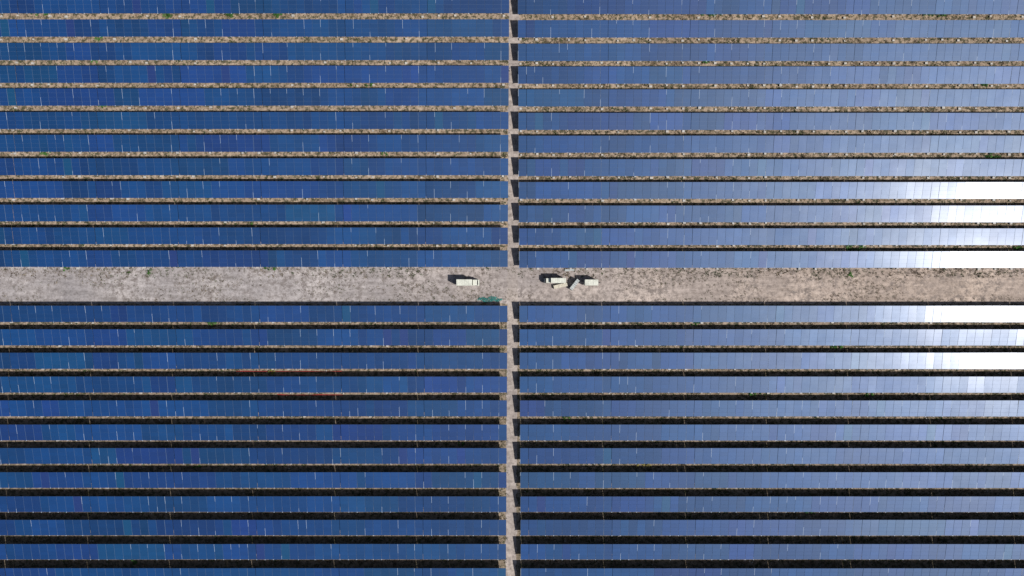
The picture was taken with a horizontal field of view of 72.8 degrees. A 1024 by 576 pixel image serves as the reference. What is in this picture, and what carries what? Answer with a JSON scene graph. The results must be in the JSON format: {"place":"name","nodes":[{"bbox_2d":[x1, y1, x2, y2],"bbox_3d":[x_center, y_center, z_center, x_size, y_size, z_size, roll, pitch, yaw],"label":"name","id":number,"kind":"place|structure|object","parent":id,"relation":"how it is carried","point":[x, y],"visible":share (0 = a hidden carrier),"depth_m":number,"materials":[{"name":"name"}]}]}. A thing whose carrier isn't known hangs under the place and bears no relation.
{"place":"outdoors","nodes":[
{"label":"outdoors","id":0,"kind":"place"},
{"bbox_2d":[236,371,339,371],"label":"red cable conduit","id":1,"kind":"object","parent":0,"point":[291,371],"visible":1,"depth_m":169.48,"materials":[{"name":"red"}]},
{"bbox_2d":[277,394,342,394],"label":"red cable conduit","id":2,"kind":"object","parent":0,"point":[314,394],"visible":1,"depth_m":169.39,"materials":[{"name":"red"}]},
{"bbox_2d":[0,0,1023,575],"bbox_3d":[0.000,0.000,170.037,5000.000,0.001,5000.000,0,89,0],"label":"ground","id":3,"kind":"structure","parent":0,"point":[422,420],"depth_m":169.73,"materials":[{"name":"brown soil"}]},
{"bbox_2d":[224,13,239,17],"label":"bush","id":4,"kind":"object","parent":3,"relation":"on","point":[229,15],"visible":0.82,"depth_m":171.05,"materials":[{"name":"green plant"}]},
{"bbox_2d":[0,496,505,511],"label":"solar panel row","id":5,"kind":"object","parent":3,"relation":"on","point":[246,503],"visible":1,"depth_m":166.75,"materials":[{"name":"blue glass"}]},
{"bbox_2d":[0,472,505,487],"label":"solar panel row","id":6,"kind":"object","parent":3,"relation":"on","point":[237,479],"visible":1,"depth_m":166.88,"materials":[{"name":"blue glass"}]},
{"bbox_2d":[0,542,505,559],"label":"solar panel row","id":7,"kind":"object","parent":3,"relation":"on","point":[104,551],"visible":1,"depth_m":166.53,"materials":[{"name":"blue glass"}]},
{"bbox_2d":[0,519,505,535],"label":"solar panel row","id":8,"kind":"object","parent":3,"relation":"on","point":[216,527],"visible":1,"depth_m":166.66,"materials":[{"name":"blue glass"}]},
{"bbox_2d":[0,566,505,575],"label":"solar panel row","id":9,"kind":"object","parent":3,"relation":"on","point":[236,571],"visible":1,"depth_m":166.22,"materials":[{"name":"blue glass"}]},
{"bbox_2d":[0,329,506,346],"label":"solar panel row","id":10,"kind":"object","parent":3,"relation":"on","point":[159,337],"visible":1,"depth_m":167.58,"materials":[{"name":"blue glass"}]},
{"bbox_2d":[0,400,506,416],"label":"solar panel row","id":11,"kind":"object","parent":3,"relation":"on","point":[167,408],"visible":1,"depth_m":167.23,"materials":[{"name":"blue glass"}]},
{"bbox_2d":[0,306,506,323],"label":"solar panel row","id":12,"kind":"object","parent":3,"relation":"on","point":[272,314],"visible":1,"depth_m":167.72,"materials":[{"name":"blue glass"}]},
{"bbox_2d":[0,353,506,369],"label":"solar panel row","id":13,"kind":"object","parent":3,"relation":"on","point":[126,361],"visible":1,"depth_m":167.49,"materials":[{"name":"blue glass"}]},
{"bbox_2d":[0,377,506,393],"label":"solar panel row","id":14,"kind":"object","parent":3,"relation":"on","point":[141,385],"visible":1,"depth_m":167.39,"materials":[{"name":"blue glass"}]},
{"bbox_2d":[0,448,506,463],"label":"solar panel row","id":15,"kind":"object","parent":3,"relation":"on","point":[222,455],"visible":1,"depth_m":167.01,"materials":[{"name":"blue glass"}]},
{"bbox_2d":[0,424,506,440],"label":"solar panel row","id":16,"kind":"object","parent":3,"relation":"on","point":[250,432],"visible":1,"depth_m":167.11,"materials":[{"name":"blue glass"}]},
{"bbox_2d":[0,158,507,177],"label":"solar panel row","id":17,"kind":"object","parent":3,"relation":"on","point":[274,166],"visible":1,"depth_m":168.47,"materials":[{"name":"blue glass"}]},
{"bbox_2d":[0,135,507,154],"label":"solar panel row","id":18,"kind":"object","parent":3,"relation":"on","point":[247,143],"visible":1,"depth_m":168.59,"materials":[{"name":"blue glass"}]},
{"bbox_2d":[0,181,507,200],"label":"solar panel row","id":19,"kind":"object","parent":3,"relation":"on","point":[62,190],"visible":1,"depth_m":168.35,"materials":[{"name":"blue glass"}]},
{"bbox_2d":[0,250,507,268],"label":"solar panel row","id":20,"kind":"object","parent":3,"relation":"on","point":[77,259],"visible":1,"depth_m":167.98,"materials":[{"name":"blue glass"}]},
{"bbox_2d":[0,228,507,246],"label":"solar panel row","id":21,"kind":"object","parent":3,"relation":"on","point":[285,236],"visible":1,"depth_m":168.13,"materials":[{"name":"blue glass"}]},
{"bbox_2d":[0,205,507,222],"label":"solar panel row","id":22,"kind":"object","parent":3,"relation":"on","point":[203,213],"visible":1,"depth_m":168.23,"materials":[{"name":"blue glass"}]},
{"bbox_2d":[0,19,508,40],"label":"solar panel row","id":23,"kind":"object","parent":3,"relation":"on","point":[250,28],"visible":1,"depth_m":169.19,"materials":[{"name":"blue glass"}]},
{"bbox_2d":[0,88,508,108],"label":"solar panel row","id":24,"kind":"object","parent":3,"relation":"on","point":[291,98],"visible":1,"depth_m":168.86,"materials":[{"name":"blue glass"}]},
{"bbox_2d":[0,43,508,64],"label":"solar panel row","id":25,"kind":"object","parent":3,"relation":"on","point":[268,51],"visible":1,"depth_m":169.09,"materials":[{"name":"blue glass"}]},
{"bbox_2d":[0,66,508,86],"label":"solar panel row","id":26,"kind":"object","parent":3,"relation":"on","point":[277,74],"visible":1,"depth_m":168.96,"materials":[{"name":"blue glass"}]},
{"bbox_2d":[0,112,508,132],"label":"solar panel row","id":27,"kind":"object","parent":3,"relation":"on","point":[225,120],"visible":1,"depth_m":168.70,"materials":[{"name":"blue glass"}]},
{"bbox_2d":[0,0,508,17],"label":"solar panel row","id":28,"kind":"object","parent":3,"relation":"on","point":[248,6],"visible":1,"depth_m":169.40,"materials":[{"name":"blue glass"}]},
{"bbox_2d":[3,15,1023,564],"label":"stones","id":29,"kind":"object","parent":3,"relation":"on","point":[541,301],"visible":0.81,"depth_m":169.97,"materials":[{"name":"grey stone"}]},
{"bbox_2d":[518,20,1023,41],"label":"solar panel row","id":30,"kind":"object","parent":3,"relation":"on","point":[536,29],"visible":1,"depth_m":169.19,"materials":[{"name":"blue glass"}]},
{"bbox_2d":[518,89,1023,109],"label":"solar panel row","id":31,"kind":"object","parent":3,"relation":"on","point":[749,98],"visible":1,"depth_m":168.83,"materials":[{"name":"blue glass"}]},
{"bbox_2d":[518,66,1023,87],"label":"solar panel row","id":32,"kind":"object","parent":3,"relation":"on","point":[666,75],"visible":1,"depth_m":168.98,"materials":[{"name":"blue glass"}]},
{"bbox_2d":[518,44,1023,64],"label":"solar panel row","id":33,"kind":"object","parent":3,"relation":"on","point":[794,52],"visible":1,"depth_m":169.09,"materials":[{"name":"blue glass"}]},
{"bbox_2d":[518,159,1023,178],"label":"solar panel row","id":34,"kind":"object","parent":3,"relation":"on","point":[667,168],"visible":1,"depth_m":168.46,"materials":[{"name":"blue glass"}]},
{"bbox_2d":[518,113,1023,132],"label":"solar panel row","id":35,"kind":"object","parent":3,"relation":"on","point":[683,122],"visible":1,"depth_m":168.69,"materials":[{"name":"blue glass"}]},
{"bbox_2d":[518,0,1023,18],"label":"solar panel row","id":36,"kind":"object","parent":3,"relation":"on","point":[804,7],"visible":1,"depth_m":169.37,"materials":[{"name":"blue glass"}]},
{"bbox_2d":[519,136,1023,155],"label":"solar panel row","id":37,"kind":"object","parent":3,"relation":"on","point":[1009,145],"visible":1,"depth_m":168.62,"materials":[{"name":"blue glass"}]},
{"bbox_2d":[519,182,1023,201],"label":"solar panel row","id":38,"kind":"object","parent":3,"relation":"on","point":[993,191],"visible":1,"depth_m":168.38,"materials":[{"name":"blue glass"}]},
{"bbox_2d":[519,251,1023,269],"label":"solar panel row","id":39,"kind":"object","parent":3,"relation":"on","point":[799,260],"visible":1,"depth_m":168.00,"materials":[{"name":"blue glass"}]},
{"bbox_2d":[519,228,1023,246],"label":"solar panel row","id":40,"kind":"object","parent":3,"relation":"on","point":[880,237],"visible":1,"depth_m":168.11,"materials":[{"name":"blue glass"}]},
{"bbox_2d":[519,329,1023,346],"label":"solar panel row","id":41,"kind":"object","parent":3,"relation":"on","point":[759,337],"visible":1,"depth_m":167.60,"materials":[{"name":"blue glass"}]},
{"bbox_2d":[519,206,1023,224],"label":"solar panel row","id":42,"kind":"object","parent":3,"relation":"on","point":[831,214],"visible":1,"depth_m":168.24,"materials":[{"name":"blue glass"}]},
{"bbox_2d":[519,306,1023,323],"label":"solar panel row","id":43,"kind":"object","parent":3,"relation":"on","point":[783,314],"visible":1,"depth_m":167.72,"materials":[{"name":"blue glass"}]},
{"bbox_2d":[519,377,1023,393],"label":"solar panel row","id":44,"kind":"object","parent":3,"relation":"on","point":[801,385],"visible":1,"depth_m":167.38,"materials":[{"name":"blue glass"}]},
{"bbox_2d":[520,400,1023,416],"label":"solar panel row","id":45,"kind":"object","parent":3,"relation":"on","point":[834,408],"visible":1,"depth_m":167.25,"materials":[{"name":"blue glass"}]},
{"bbox_2d":[520,353,1023,369],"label":"solar panel row","id":46,"kind":"object","parent":3,"relation":"on","point":[832,361],"visible":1,"depth_m":167.50,"materials":[{"name":"blue glass"}]},
{"bbox_2d":[520,448,1023,463],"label":"solar panel row","id":47,"kind":"object","parent":3,"relation":"on","point":[789,456],"visible":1,"depth_m":167.02,"materials":[{"name":"blue glass"}]},
{"bbox_2d":[520,472,1023,488],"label":"solar panel row","id":48,"kind":"object","parent":3,"relation":"on","point":[810,480],"visible":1,"depth_m":166.88,"materials":[{"name":"blue glass"}]},
{"bbox_2d":[520,496,1023,511],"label":"solar panel row","id":49,"kind":"object","parent":3,"relation":"on","point":[792,504],"visible":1,"depth_m":166.76,"materials":[{"name":"blue glass"}]},
{"bbox_2d":[520,519,1023,535],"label":"solar panel row","id":50,"kind":"object","parent":3,"relation":"on","point":[835,527],"visible":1,"depth_m":166.66,"materials":[{"name":"blue glass"}]},
{"bbox_2d":[520,425,1023,440],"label":"solar panel row","id":51,"kind":"object","parent":3,"relation":"on","point":[784,432],"visible":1,"depth_m":167.12,"materials":[{"name":"blue glass"}]},
{"bbox_2d":[520,543,1023,559],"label":"solar panel row","id":52,"kind":"object","parent":3,"relation":"on","point":[869,551],"visible":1,"depth_m":166.52,"materials":[{"name":"blue glass"}]},
{"bbox_2d":[521,566,1023,575],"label":"solar panel row","id":53,"kind":"object","parent":3,"relation":"on","point":[820,571],"visible":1,"depth_m":166.19,"materials":[{"name":"blue glass"}]},
{"bbox_2d":[846,244,866,250],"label":"bush","id":54,"kind":"object","parent":3,"relation":"on","point":[850,248],"visible":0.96,"depth_m":169.91,"materials":[{"name":"green plant"}]},
{"bbox_2d":[985,153,1000,158],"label":"bush","id":55,"kind":"object","parent":3,"relation":"on","point":[990,156],"visible":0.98,"depth_m":170.37,"materials":[{"name":"green plant"}]},
{"bbox_2d":[0,263,1023,304],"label":"dirt road","id":56,"kind":"structure","parent":0,"point":[768,285],"depth_m":170.04,"materials":[{"name":"beige soil"}]},
{"bbox_2d":[456,279,479,285],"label":"box truck","id":57,"kind":"object","parent":56,"relation":"on","point":[465,282],"visible":1,"depth_m":166.86,"materials":[{"name":"white paint"}]},
{"bbox_2d":[478,296,501,302],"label":"netting heap","id":58,"kind":"object","parent":56,"relation":"on","point":[491,299],"visible":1,"depth_m":169.84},
{"bbox_2d":[543,278,565,282],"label":"box truck","id":59,"kind":"object","parent":56,"relation":"on","point":[554,280],"visible":1,"depth_m":166.97,"materials":[{"name":"white paint"}]},
{"bbox_2d":[554,283,566,288],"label":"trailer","id":60,"kind":"object","parent":56,"relation":"on","point":[560,285],"visible":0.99,"depth_m":169.21,"materials":[{"name":"white"}]},
{"bbox_2d":[569,279,578,289],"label":"wooden crate stack","id":61,"kind":"object","parent":56,"relation":"on","point":[574,284],"visible":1,"depth_m":168.31,"materials":[{"name":"grey wood"}]},
{"bbox_2d":[584,280,600,285],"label":"cargo trailer","id":62,"kind":"object","parent":56,"relation":"on","point":[591,282],"visible":1,"depth_m":167.06,"materials":[{"name":"white paint"}]},
{"bbox_2d":[505,0,519,575],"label":"dirt path","id":63,"kind":"structure","parent":0,"point":[512,317],"depth_m":170.00,"materials":[{"name":"beige soil"}]}
]}

